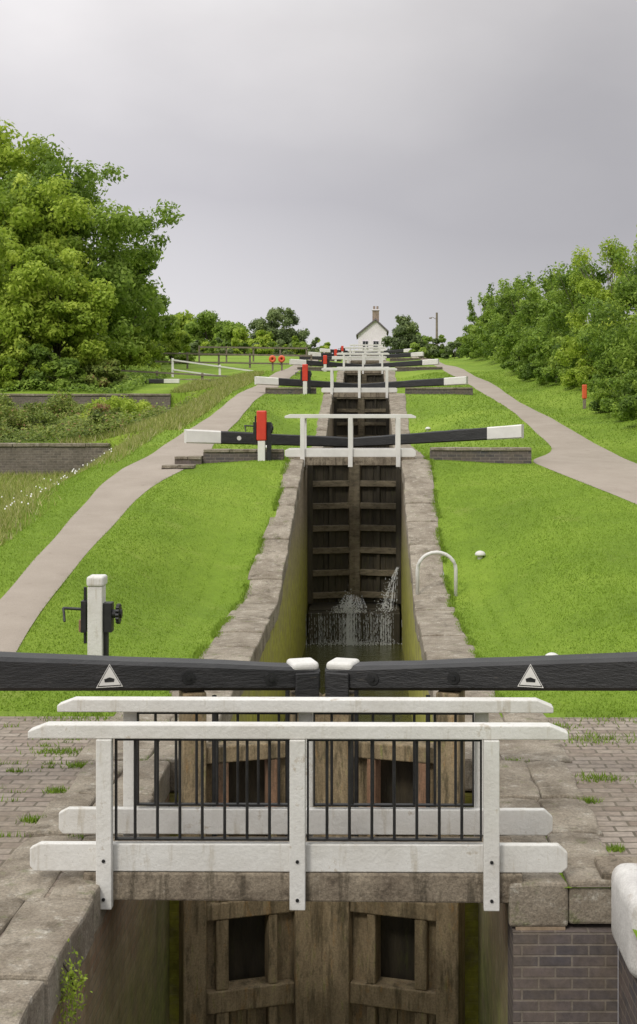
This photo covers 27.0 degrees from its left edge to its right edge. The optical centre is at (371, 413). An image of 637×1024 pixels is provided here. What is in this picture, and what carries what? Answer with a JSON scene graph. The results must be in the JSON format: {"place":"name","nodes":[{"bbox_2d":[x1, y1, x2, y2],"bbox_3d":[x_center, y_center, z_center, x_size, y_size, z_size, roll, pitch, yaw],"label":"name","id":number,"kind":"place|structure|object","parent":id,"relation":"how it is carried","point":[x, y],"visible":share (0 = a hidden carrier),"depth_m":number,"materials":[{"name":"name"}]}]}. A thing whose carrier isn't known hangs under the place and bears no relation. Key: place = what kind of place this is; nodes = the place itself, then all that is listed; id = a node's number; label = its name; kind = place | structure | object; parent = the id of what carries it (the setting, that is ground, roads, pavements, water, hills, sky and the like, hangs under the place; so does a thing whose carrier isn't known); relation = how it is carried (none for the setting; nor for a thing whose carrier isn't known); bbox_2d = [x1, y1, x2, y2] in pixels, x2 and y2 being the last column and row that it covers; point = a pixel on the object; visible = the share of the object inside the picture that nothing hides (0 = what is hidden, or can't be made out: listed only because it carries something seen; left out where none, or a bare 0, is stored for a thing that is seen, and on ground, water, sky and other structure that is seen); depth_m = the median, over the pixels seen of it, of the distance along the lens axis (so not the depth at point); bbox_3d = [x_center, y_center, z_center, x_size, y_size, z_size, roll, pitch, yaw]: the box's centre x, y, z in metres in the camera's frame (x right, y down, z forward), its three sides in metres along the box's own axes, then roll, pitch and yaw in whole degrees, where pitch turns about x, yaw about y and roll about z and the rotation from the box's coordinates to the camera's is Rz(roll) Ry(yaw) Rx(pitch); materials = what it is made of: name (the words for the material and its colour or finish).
{"place":"outdoors","nodes":[
{"label":"outdoors","id":0,"kind":"place"},
{"bbox_2d":[0,716,121,936],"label":"brick paving","id":1,"kind":"structure","parent":0,"point":[33,799],"depth_m":11.74,"materials":[{"name":"grey brick"}]},
{"bbox_2d":[0,426,165,545],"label":"long grass","id":2,"kind":"structure","parent":0,"point":[10,487],"depth_m":34.69,"materials":[{"name":"green plant"}]},
{"bbox_2d":[57,370,264,446],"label":"bank long grass","id":3,"kind":"structure","parent":0,"point":[217,393],"depth_m":47.80,"materials":[{"name":"green plant"}]},
{"bbox_2d":[0,352,636,936],"bbox_3d":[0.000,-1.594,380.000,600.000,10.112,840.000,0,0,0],"label":"ground","id":4,"kind":"structure","parent":0,"point":[222,558],"depth_m":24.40,"materials":[{"name":"green plant"}]},
{"bbox_2d":[0,333,54,389],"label":"shrub","id":5,"kind":"object","parent":4,"relation":"on","point":[10,365],"visible":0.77,"depth_m":64.44,"materials":[{"name":"green plant"}]},
{"bbox_2d":[0,227,61,387],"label":"tree","id":6,"kind":"object","parent":4,"relation":"on","point":[9,323],"visible":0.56,"depth_m":65.93,"materials":[{"name":"green plant"}]},
{"bbox_2d":[0,404,66,439],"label":"bramble bush","id":7,"kind":"object","parent":4,"relation":"on","point":[14,418],"visible":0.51,"depth_m":43.71,"materials":[{"name":"green plant"}]},
{"bbox_2d":[0,119,92,352],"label":"tree","id":8,"kind":"object","parent":4,"relation":"on","point":[11,158],"visible":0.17,"depth_m":86.42,"materials":[{"name":"green plant"}]},
{"bbox_2d":[0,172,97,350],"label":"tree","id":9,"kind":"object","parent":4,"relation":"on","point":[25,226],"visible":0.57,"depth_m":76.60,"materials":[{"name":"green plant"}]},
{"bbox_2d":[0,443,109,474],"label":"pond wall","id":10,"kind":"structure","parent":4,"relation":"on","point":[29,457],"depth_m":39.90,"materials":[{"name":"brick"}]},
{"bbox_2d":[23,387,91,424],"bbox_3d":[-11.498,-0.088,49.932,2.886,1.854,3.403,0,0,23],"label":"bramble bush","id":11,"kind":"object","parent":4,"relation":"on","point":[59,406],"visible":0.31,"depth_m":49.07,"materials":[{"name":"green plant"}]},
{"bbox_2d":[21,343,99,389],"bbox_3d":[-15.392,-2.186,65.183,3.625,2.586,3.592,0,0,-42],"label":"shrub","id":12,"kind":"object","parent":4,"relation":"on","point":[63,368],"visible":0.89,"depth_m":64.46,"materials":[{"name":"green plant"}]},
{"bbox_2d":[0,245,123,385],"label":"tree","id":13,"kind":"object","parent":4,"relation":"on","point":[86,324],"visible":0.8,"depth_m":66.95,"materials":[{"name":"green plant"}]},
{"bbox_2d":[0,760,169,1023],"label":"lock wall","id":14,"kind":"structure","parent":4,"relation":"on","point":[121,947],"depth_m":9.02,"materials":[{"name":"stone"}]},
{"bbox_2d":[56,938,92,1023],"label":"wall plant","id":15,"kind":"object","parent":14,"relation":"attached to","point":[72,975],"depth_m":7.83,"materials":[{"name":"green plant"}]},
{"bbox_2d":[28,696,567,910],"bbox_3d":[-0.495,2.728,9.437,3.660,1.245,1.009,0,0,1],"label":"footbridge","id":16,"kind":"object","parent":14,"relation":"on","point":[299,866],"visible":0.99,"depth_m":9.02,"materials":[{"name":"wood"}]},
{"bbox_2d":[0,393,170,411],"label":"pond wall","id":17,"kind":"structure","parent":4,"relation":"on","point":[160,399],"depth_m":61.85,"materials":[{"name":"brick"}]},
{"bbox_2d":[0,365,175,392],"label":"woodland undergrowth","id":18,"kind":"object","parent":4,"relation":"on","point":[134,379],"visible":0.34,"depth_m":64.68,"materials":[{"name":"green plant"}]},
{"bbox_2d":[0,153,184,365],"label":"tree","id":19,"kind":"object","parent":4,"relation":"on","point":[112,267],"visible":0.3,"depth_m":80.80,"materials":[{"name":"green plant"}]},
{"bbox_2d":[62,574,122,655],"bbox_3d":[-3.227,2.563,15.310,0.693,1.400,0.260,0,0,0],"label":"paddle gear","id":20,"kind":"object","parent":4,"relation":"on","point":[99,613],"visible":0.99,"depth_m":15.21,"materials":[{"name":"white paint"}]},
{"bbox_2d":[0,390,194,442],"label":"bramble undergrowth","id":21,"kind":"object","parent":4,"relation":"on","point":[70,428],"visible":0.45,"depth_m":41.97,"materials":[{"name":"green plant"}]},
{"bbox_2d":[66,395,131,423],"bbox_3d":[-9.675,0.111,46.983,2.397,1.634,3.525,0,0,0],"label":"bramble bush","id":22,"kind":"object","parent":4,"relation":"on","point":[113,399],"visible":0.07,"depth_m":46.70,"materials":[{"name":"green plant"}]},
{"bbox_2d":[73,402,126,435],"bbox_3d":[-8.802,0.316,43.499,2.060,1.464,2.485,0,0,-25],"label":"bramble bush","id":23,"kind":"object","parent":4,"relation":"on","point":[101,409],"visible":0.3,"depth_m":43.06,"materials":[{"name":"green plant"}]},
{"bbox_2d":[76,359,128,388],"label":"shrub","id":24,"kind":"object","parent":4,"relation":"on","point":[106,372],"visible":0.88,"depth_m":65.88,"materials":[{"name":"green plant"}]},
{"bbox_2d":[107,326,164,369],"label":"shrub","id":25,"kind":"object","parent":4,"relation":"on","point":[151,352],"visible":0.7,"depth_m":81.67,"materials":[{"name":"green plant"}]},
{"bbox_2d":[120,399,155,419],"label":"bramble bush","id":26,"kind":"object","parent":4,"relation":"on","point":[129,406],"visible":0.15,"depth_m":50.58,"materials":[{"name":"green plant"}]},
{"bbox_2d":[102,247,179,364],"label":"tree","id":27,"kind":"object","parent":4,"relation":"on","point":[165,322],"visible":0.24,"depth_m":91.61,"materials":[{"name":"green plant"}]},
{"bbox_2d":[74,712,223,1023],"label":"lock wall","id":28,"kind":"structure","parent":4,"relation":"on","point":[166,750],"depth_m":12.11,"materials":[{"name":"stone"}]},
{"bbox_2d":[0,360,317,651],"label":"footpath","id":29,"kind":"structure","parent":4,"relation":"on","point":[31,591],"depth_m":24.63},
{"bbox_2d":[145,329,195,363],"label":"shrub","id":30,"kind":"object","parent":4,"relation":"on","point":[175,345],"visible":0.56,"depth_m":95.40,"materials":[{"name":"green plant"}]},
{"bbox_2d":[121,370,226,379],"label":"post and rail fence","id":31,"kind":"object","parent":4,"relation":"on","point":[202,375],"visible":0.22,"depth_m":71.98,"materials":[{"name":"white wood"}]},
{"bbox_2d":[165,310,197,355],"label":"tree","id":32,"kind":"object","parent":4,"relation":"on","point":[183,318],"visible":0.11,"depth_m":182.71,"materials":[{"name":"green plant"}]},
{"bbox_2d":[175,456,202,464],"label":"step","id":33,"kind":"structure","parent":4,"relation":"on","point":[197,460],"depth_m":31.30,"materials":[{"name":"brick"}]},
{"bbox_2d":[180,310,233,354],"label":"tree","id":34,"kind":"object","parent":4,"relation":"on","point":[208,327],"visible":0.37,"depth_m":176.71,"materials":[{"name":"green plant"}]},
{"bbox_2d":[172,358,253,376],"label":"post and rail fence","id":35,"kind":"object","parent":4,"relation":"on","point":[173,360],"visible":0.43,"depth_m":75.89,"materials":[{"name":"white paint"}]},
{"bbox_2d":[214,322,249,349],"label":"tree","id":36,"kind":"object","parent":4,"relation":"on","point":[227,330],"visible":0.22,"depth_m":171.34,"materials":[{"name":"green plant"}]},
{"bbox_2d":[155,352,311,368],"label":"post and rail fence","id":37,"kind":"object","parent":4,"relation":"on","point":[249,355],"visible":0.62,"depth_m":86.83,"materials":[{"name":"wood"}]},
{"bbox_2d":[169,459,308,721],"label":"lock wall","id":38,"kind":"structure","parent":4,"relation":"on","point":[269,623],"depth_m":24.07,"materials":[{"name":"stone"}]},
{"bbox_2d":[184,429,354,603],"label":"lock gate","id":39,"kind":"structure","parent":38,"relation":"attached to","point":[330,533],"depth_m":33.36,"materials":[{"name":"brown wood"}]},
{"bbox_2d":[285,414,415,466],"bbox_3d":[-0.500,0.627,31.741,3.100,1.245,1.001,0,0,0],"label":"footbridge","id":40,"kind":"object","parent":38,"relation":"on","point":[350,456],"visible":0.91,"depth_m":31.30,"materials":[{"name":"wood"}]},
{"bbox_2d":[227,327,250,353],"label":"tree","id":41,"kind":"object","parent":4,"relation":"on","point":[240,333],"visible":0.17,"depth_m":158.74,"materials":[{"name":"green plant"}]},
{"bbox_2d":[203,449,283,463],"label":"brick wall","id":42,"kind":"structure","parent":4,"relation":"on","point":[220,455],"depth_m":31.50,"materials":[{"name":"brick"}]},
{"bbox_2d":[198,346,306,361],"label":"post and rail fence","id":43,"kind":"object","parent":4,"relation":"on","point":[253,347],"visible":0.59,"depth_m":100.95,"materials":[{"name":"wood"}]},
{"bbox_2d":[244,411,273,460],"bbox_3d":[-2.656,0.680,31.200,0.693,1.520,0.240,0,0,0],"label":"paddle gear","id":44,"kind":"object","parent":4,"relation":"on","point":[263,428],"visible":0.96,"depth_m":31.10,"materials":[{"name":"red paint"}]},
{"bbox_2d":[248,329,277,353],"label":"tree","id":45,"kind":"object","parent":4,"relation":"on","point":[266,336],"visible":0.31,"depth_m":154.32,"materials":[{"name":"green plant"}]},
{"bbox_2d":[248,307,309,345],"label":"tree","id":46,"kind":"object","parent":4,"relation":"on","point":[273,324],"visible":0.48,"depth_m":163.85,"materials":[{"name":"green plant"}]},
{"bbox_2d":[265,387,315,394],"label":"brick wall","id":47,"kind":"structure","parent":4,"relation":"on","point":[285,390],"depth_m":54.90,"materials":[{"name":"brick"}]},
{"bbox_2d":[295,364,311,393],"bbox_3d":[-2.807,-1.300,54.600,0.693,1.500,0.240,0,0,0],"label":"paddle gear","id":48,"kind":"object","parent":4,"relation":"on","point":[305,374],"visible":0.97,"depth_m":54.50,"materials":[{"name":"red paint"}]},
{"bbox_2d":[0,697,636,852],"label":"paving weeds","id":49,"kind":"object","parent":4,"relation":"on","point":[33,819],"visible":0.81,"depth_m":12.50,"materials":[{"name":"green plant"}]},
{"bbox_2d":[309,394,333,606],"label":"lock wall","id":50,"kind":"structure","parent":4,"relation":"on","point":[325,426],"depth_m":50.60,"materials":[{"name":"stone"}]},
{"bbox_2d":[254,376,360,447],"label":"lock gate","id":51,"kind":"structure","parent":50,"relation":"attached to","point":[347,405],"depth_m":56.16,"materials":[{"name":"brown wood"}]},
{"bbox_2d":[321,368,396,397],"bbox_3d":[-0.500,-1.272,54.641,3.100,1.245,1.001,0,0,0],"label":"footbridge","id":52,"kind":"object","parent":50,"relation":"on","point":[359,392],"visible":0.96,"depth_m":54.20,"materials":[{"name":"wood"}]},
{"bbox_2d":[161,456,509,696],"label":"edge grass","id":53,"kind":"structure","parent":4,"relation":"on","point":[199,651],"depth_m":22.88,"materials":[{"name":"green plant"}]},
{"bbox_2d":[336,371,344,382],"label":"lock wall","id":54,"kind":"structure","parent":4,"relation":"on","point":[340,377],"depth_m":75.50,"materials":[{"name":"stone"}]},
{"bbox_2d":[289,359,363,383],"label":"lock gate","id":55,"kind":"structure","parent":54,"relation":"attached to","point":[351,378],"depth_m":79.38,"materials":[{"name":"brown wood"}]},
{"bbox_2d":[337,353,388,373],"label":"footbridge","id":56,"kind":"object","parent":54,"relation":"on","point":[364,372],"visible":0.71,"depth_m":77.70,"materials":[{"name":"wood"}]},
{"bbox_2d":[86,368,636,453],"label":"bank grass","id":57,"kind":"structure","parent":4,"relation":"on","point":[474,409],"depth_m":48.23,"materials":[{"name":"green plant"}]},
{"bbox_2d":[356,306,388,350],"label":"cottage","id":58,"kind":"structure","parent":4,"relation":"on","point":[375,331],"depth_m":150.00,"materials":[{"name":"paint"}]},
{"bbox_2d":[384,371,397,392],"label":"lock wall","id":59,"kind":"structure","parent":4,"relation":"on","point":[391,376],"depth_m":75.36,"materials":[{"name":"stone"}]},
{"bbox_2d":[364,359,438,383],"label":"lock gate","id":60,"kind":"structure","parent":59,"relation":"attached to","point":[373,378],"depth_m":79.38,"materials":[{"name":"brown wood"}]},
{"bbox_2d":[381,314,426,353],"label":"tree","id":61,"kind":"object","parent":4,"relation":"on","point":[404,333],"visible":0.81,"depth_m":139.08,"materials":[{"name":"green plant"}]},
{"bbox_2d":[389,393,422,639],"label":"lock wall","id":62,"kind":"structure","parent":4,"relation":"on","point":[397,403],"depth_m":50.53,"materials":[{"name":"stone"}]},
{"bbox_2d":[361,376,467,447],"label":"lock gate","id":63,"kind":"structure","parent":62,"relation":"attached to","point":[374,426],"depth_m":56.20,"materials":[{"name":"brown wood"}]},
{"bbox_2d":[413,339,439,357],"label":"hedge bush","id":64,"kind":"object","parent":4,"relation":"on","point":[433,351],"visible":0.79,"depth_m":107.81,"materials":[{"name":"green plant"}]},
{"bbox_2d":[405,387,472,394],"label":"brick wall","id":65,"kind":"structure","parent":4,"relation":"on","point":[440,390],"depth_m":54.90,"materials":[{"name":"brick"}]},
{"bbox_2d":[400,456,494,741],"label":"lock wall","id":66,"kind":"structure","parent":4,"relation":"on","point":[429,630],"depth_m":24.34,"materials":[{"name":"stone"}]},
{"bbox_2d":[416,551,457,595],"bbox_3d":[1.120,2.815,22.800,0.724,0.930,0.064,0,0,0],"label":"hoop rail","id":67,"kind":"object","parent":66,"relation":"attached to","point":[424,556],"visible":0.92,"depth_m":22.77,"materials":[{"name":"white metal"}]},
{"bbox_2d":[355,424,523,603],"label":"lock gate","id":68,"kind":"structure","parent":66,"relation":"attached to","point":[377,525],"depth_m":33.36,"materials":[{"name":"brown wood"}]},
{"bbox_2d":[441,341,462,358],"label":"hedge bush","id":69,"kind":"object","parent":4,"relation":"on","point":[449,348],"visible":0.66,"depth_m":107.20,"materials":[{"name":"green plant"}]},
{"bbox_2d":[456,295,495,357],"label":"hedgerow shrub","id":70,"kind":"object","parent":4,"relation":"on","point":[465,346],"visible":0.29,"depth_m":98.82,"materials":[{"name":"green plant"}]},
{"bbox_2d":[430,447,531,463],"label":"brick wall","id":71,"kind":"structure","parent":4,"relation":"on","point":[515,455],"depth_m":31.50,"materials":[{"name":"brick"}]},
{"bbox_2d":[467,292,503,357],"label":"hedgerow shrub","id":72,"kind":"object","parent":4,"relation":"on","point":[474,338],"visible":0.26,"depth_m":91.82,"materials":[{"name":"green plant"}]},
{"bbox_2d":[476,280,526,359],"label":"hedgerow shrub","id":73,"kind":"object","parent":4,"relation":"on","point":[498,311],"visible":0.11,"depth_m":85.05,"materials":[{"name":"green plant"}]},
{"bbox_2d":[500,345,528,371],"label":"verge bush","id":74,"kind":"object","parent":4,"relation":"on","point":[510,365],"visible":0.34,"depth_m":69.05,"materials":[{"name":"green plant"}]},
{"bbox_2d":[484,275,546,363],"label":"hedgerow shrub","id":75,"kind":"object","parent":4,"relation":"on","point":[509,295],"visible":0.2,"depth_m":77.99,"materials":[{"name":"green plant"}]},
{"bbox_2d":[465,713,571,1023],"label":"lock wall","id":76,"kind":"structure","parent":4,"relation":"on","point":[540,750],"depth_m":12.14,"materials":[{"name":"stone"}]},
{"bbox_2d":[412,357,636,503],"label":"footpath","id":77,"kind":"structure","parent":4,"relation":"on","point":[575,455],"depth_m":34.15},
{"bbox_2d":[492,270,561,361],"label":"hedgerow shrub","id":78,"kind":"object","parent":4,"relation":"on","point":[511,337],"visible":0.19,"depth_m":71.75,"materials":[{"name":"green plant"}]},
{"bbox_2d":[514,353,546,379],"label":"verge bush","id":79,"kind":"object","parent":4,"relation":"on","point":[522,372],"visible":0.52,"depth_m":63.20,"materials":[{"name":"green plant"}]},
{"bbox_2d":[478,760,610,1023],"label":"lock wall","id":80,"kind":"structure","parent":4,"relation":"on","point":[543,901],"depth_m":9.95,"materials":[{"name":"stone"}]},
{"bbox_2d":[526,350,575,383],"bbox_3d":[7.927,-1.919,57.785,2.115,1.785,3.900,0,0,0],"label":"verge bush","id":81,"kind":"object","parent":4,"relation":"on","point":[549,374],"visible":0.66,"depth_m":57.18,"materials":[{"name":"green plant"}]},
{"bbox_2d":[514,265,589,366],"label":"hedgerow shrub","id":82,"kind":"object","parent":4,"relation":"on","point":[529,308],"visible":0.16,"depth_m":65.98,"materials":[{"name":"green plant"}]},
{"bbox_2d":[524,253,611,369],"bbox_3d":[9.416,-4.306,60.365,4.994,5.885,6.773,0,0,0],"label":"hedgerow shrub","id":83,"kind":"object","parent":4,"relation":"on","point":[545,345],"visible":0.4,"depth_m":59.77,"materials":[{"name":"green plant"}]},
{"bbox_2d":[508,921,636,1023],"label":"wing wall","id":84,"kind":"structure","parent":4,"relation":"on","point":[575,974],"depth_m":8.93,"materials":[{"name":"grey brick"}]},
{"bbox_2d":[560,353,604,386],"bbox_3d":[8.579,-1.645,53.109,1.969,1.727,3.384,0,0,0],"label":"verge bush","id":85,"kind":"object","parent":4,"relation":"on","point":[573,377],"visible":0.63,"depth_m":52.25,"materials":[{"name":"green plant"}]},
{"bbox_2d":[554,235,636,381],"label":"hedgerow shrub","id":86,"kind":"object","parent":4,"relation":"on","point":[581,282],"visible":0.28,"depth_m":54.53,"materials":[{"name":"green plant"}]},
{"bbox_2d":[576,242,636,391],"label":"hedgerow shrub","id":87,"kind":"object","parent":4,"relation":"on","point":[625,289],"visible":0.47,"depth_m":48.68,"materials":[{"name":"green plant"}]},
{"bbox_2d":[587,354,631,393],"bbox_3d":[8.942,-1.319,47.875,2.280,1.990,4.062,0,0,0],"label":"verge bush","id":88,"kind":"object","parent":4,"relation":"on","point":[601,381],"visible":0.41,"depth_m":47.93,"materials":[{"name":"green plant"}]},
{"bbox_2d":[583,225,636,403],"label":"hedgerow shrub","id":89,"kind":"object","parent":4,"relation":"on","point":[629,358],"visible":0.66,"depth_m":43.67,"materials":[{"name":"green plant"}]},
{"bbox_2d":[589,369,636,411],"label":"verge bush","id":90,"kind":"object","parent":4,"relation":"on","point":[604,400],"visible":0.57,"depth_m":43.39,"materials":[{"name":"green plant"}]},
{"bbox_2d":[609,369,636,420],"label":"verge bush","id":91,"kind":"object","parent":4,"relation":"on","point":[626,409],"visible":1,"depth_m":39.16,"materials":[{"name":"green plant"}]},
{"bbox_2d":[611,863,636,977],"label":"quoin stone","id":92,"kind":"object","parent":4,"relation":"on","point":[623,900],"visible":1,"depth_m":8.46,"materials":[{"name":"white stone"}]},
{"bbox_2d":[284,640,411,721],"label":"chamber water","id":93,"kind":"structure","parent":0,"point":[322,655],"depth_m":30.72,"materials":[{"name":"green liquid"}]},
{"bbox_2d":[306,612,393,644],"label":"water cascade","id":94,"kind":"object","parent":93,"relation":"on","point":[349,634],"visible":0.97,"depth_m":32.33,"materials":[{"name":"white liquid"}]},
{"bbox_2d":[308,602,399,643],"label":"gate sill","id":95,"kind":"structure","parent":93,"relation":"in","point":[321,609],"depth_m":32.40,"materials":[{"name":"grey wood"}]},
{"bbox_2d":[340,567,398,609],"bbox_3d":[-0.053,4.310,32.814,1.443,1.019,0.500,0,0,5],"label":"water jet","id":96,"kind":"object","parent":95,"relation":"on","point":[392,577],"visible":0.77,"depth_m":32.84,"materials":[{"name":"white liquid"}]},
{"bbox_2d":[306,578,401,645],"bbox_3d":[-0.337,4.785,32.178,2.508,1.654,0.768,0,0,0],"label":"water spray","id":97,"kind":"object","parent":93,"relation":"on","point":[346,608],"visible":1,"depth_m":32.17,"materials":[{"name":"white liquid"}]},
{"bbox_2d":[502,717,636,886],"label":"brick paving","id":98,"kind":"structure","parent":0,"point":[615,811],"depth_m":11.84,"materials":[{"name":"grey brick"}]},
{"bbox_2d":[594,856,636,879],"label":"stone sill","id":99,"kind":"structure","parent":98,"relation":"on","point":[605,866],"depth_m":9.20,"materials":[{"name":"stone"}]},
{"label":"lock wall","id":100,"kind":"object","parent":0,"visible":0},
{"bbox_2d":[345,347,384,363],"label":"footbridge","id":101,"kind":"object","parent":100,"relation":"on","point":[367,360],"visible":0.66,"depth_m":100.70,"materials":[{"name":"wood"}]},
{"label":"lower water","id":102,"kind":"structure","parent":0,"visible":0},
{"bbox_2d":[0,651,321,1023],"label":"lock gate","id":103,"kind":"structure","parent":102,"relation":"in","point":[250,962],"depth_m":11.44,"materials":[{"name":"brown wood"}]},
{"bbox_2d":[322,652,636,1023],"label":"lock gate","id":104,"kind":"structure","parent":102,"relation":"in","point":[393,962],"depth_m":11.45,"materials":[{"name":"brown wood"}]},
{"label":"lock wall","id":105,"kind":"object","parent":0,"visible":0},
{"bbox_2d":[366,352,423,363],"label":"lock gate","id":106,"kind":"structure","parent":105,"relation":"attached to","point":[414,354],"depth_m":101.96,"materials":[{"name":"brown wood"}]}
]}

